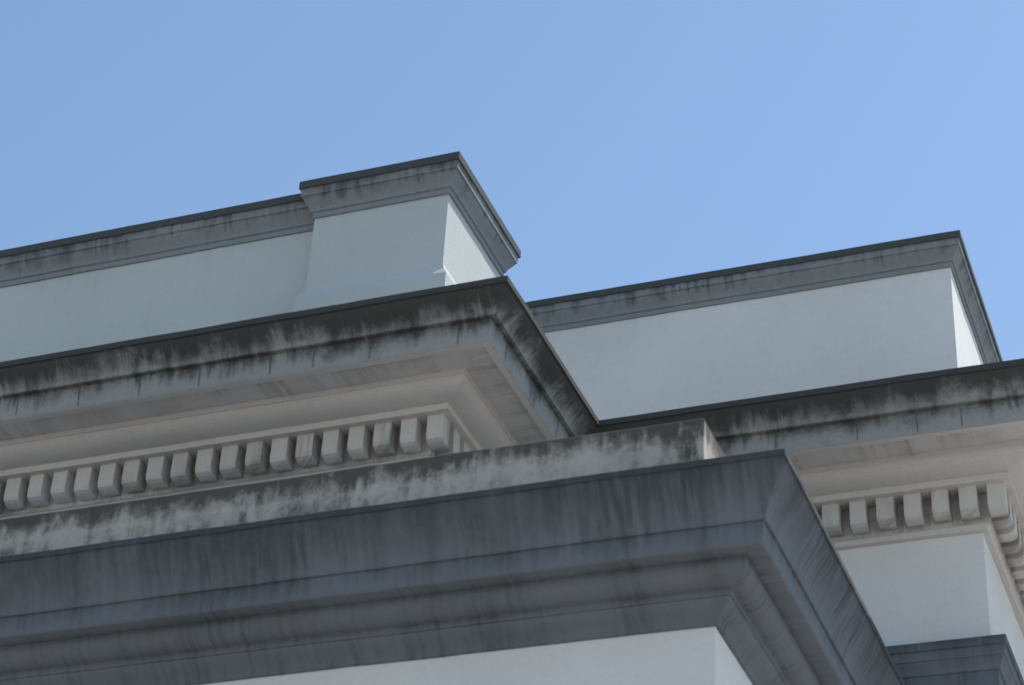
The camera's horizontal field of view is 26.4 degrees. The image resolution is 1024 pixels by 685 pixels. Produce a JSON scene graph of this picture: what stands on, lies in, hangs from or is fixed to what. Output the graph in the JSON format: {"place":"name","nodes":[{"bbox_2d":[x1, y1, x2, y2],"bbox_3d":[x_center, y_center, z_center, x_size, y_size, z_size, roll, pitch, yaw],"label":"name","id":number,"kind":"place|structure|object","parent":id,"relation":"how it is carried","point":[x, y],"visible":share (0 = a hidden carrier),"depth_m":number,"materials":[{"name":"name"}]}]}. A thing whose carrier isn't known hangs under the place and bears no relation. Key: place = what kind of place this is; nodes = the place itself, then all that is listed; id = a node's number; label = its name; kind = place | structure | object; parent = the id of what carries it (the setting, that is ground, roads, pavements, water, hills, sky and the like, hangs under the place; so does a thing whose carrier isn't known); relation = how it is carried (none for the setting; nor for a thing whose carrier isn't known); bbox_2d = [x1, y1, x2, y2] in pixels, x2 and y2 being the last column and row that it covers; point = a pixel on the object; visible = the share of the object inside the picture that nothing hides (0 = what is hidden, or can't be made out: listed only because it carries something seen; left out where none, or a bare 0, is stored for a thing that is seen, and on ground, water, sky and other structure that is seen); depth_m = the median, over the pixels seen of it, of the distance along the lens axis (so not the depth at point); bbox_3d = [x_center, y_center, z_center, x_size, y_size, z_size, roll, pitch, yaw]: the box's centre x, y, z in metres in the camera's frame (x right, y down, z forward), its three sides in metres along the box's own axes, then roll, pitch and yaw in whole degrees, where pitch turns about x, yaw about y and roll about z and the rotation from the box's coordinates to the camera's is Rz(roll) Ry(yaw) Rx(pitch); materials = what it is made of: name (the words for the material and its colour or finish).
{"place":"outdoors","nodes":[
{"label":"outdoors","id":0,"kind":"place"},
{"bbox_2d":[293,151,520,311],"bbox_3d":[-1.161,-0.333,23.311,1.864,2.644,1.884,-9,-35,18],"label":"parapet pier","id":1,"kind":"structure","parent":0,"point":[414,225],"depth_m":23.02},
{"bbox_2d":[0,275,1023,679],"bbox_3d":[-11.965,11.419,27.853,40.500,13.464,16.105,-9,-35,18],"label":"entablature","id":2,"kind":"structure","parent":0,"point":[420,357],"depth_m":21.50,"materials":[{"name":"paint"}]},
{"bbox_2d":[0,193,313,361],"bbox_3d":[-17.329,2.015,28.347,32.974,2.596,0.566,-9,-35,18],"label":"parapet","id":3,"kind":"structure","parent":2,"relation":"on","point":[247,261],"depth_m":24.00,"materials":[{"name":"paint"}]},
{"bbox_2d":[15,325,961,449],"bbox_3d":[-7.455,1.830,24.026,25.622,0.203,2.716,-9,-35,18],"label":"fascia joints","id":4,"kind":"object","parent":2,"relation":"attached to","point":[505,358],"visible":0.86,"depth_m":21.33,"materials":[{"name":"paint"}]},
{"bbox_2d":[0,413,1023,601],"bbox_3d":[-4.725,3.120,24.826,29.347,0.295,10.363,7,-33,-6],"label":"dentils","id":5,"kind":"object","parent":2,"relation":"on","point":[231,462],"visible":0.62,"depth_m":21.73,"materials":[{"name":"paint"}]},
{"bbox_2d":[525,230,1002,419],"bbox_3d":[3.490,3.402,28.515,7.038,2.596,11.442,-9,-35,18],"label":"wing parapet","id":6,"kind":"structure","parent":2,"relation":"on","point":[901,307],"depth_m":24.07,"materials":[{"name":"paint"}]},
{"bbox_2d":[886,634,1023,684],"bbox_3d":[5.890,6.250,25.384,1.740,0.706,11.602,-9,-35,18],"label":"wing string course","id":7,"kind":"object","parent":2,"relation":"attached to","point":[986,660],"visible":0.72,"depth_m":20.90,"materials":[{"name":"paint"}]},
{"bbox_2d":[0,0,1023,360],"label":"sky","id":8,"kind":"structure","parent":0,"point":[616,143],"materials":[{"name":"blue"}]},
{"label":"ground","id":9,"kind":"structure","parent":0,"visible":0},
{"bbox_2d":[0,448,905,684],"bbox_3d":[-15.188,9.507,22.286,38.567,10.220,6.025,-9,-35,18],"label":"cornice block","id":10,"kind":"structure","parent":9,"relation":"on","point":[729,570],"depth_m":17.54,"materials":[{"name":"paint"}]},
{"bbox_2d":[0,418,724,556],"bbox_3d":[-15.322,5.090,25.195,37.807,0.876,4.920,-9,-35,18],"label":"attic plinth","id":11,"kind":"structure","parent":10,"relation":"on","point":[575,456],"depth_m":18.35,"materials":[{"name":"paint"}]}
]}

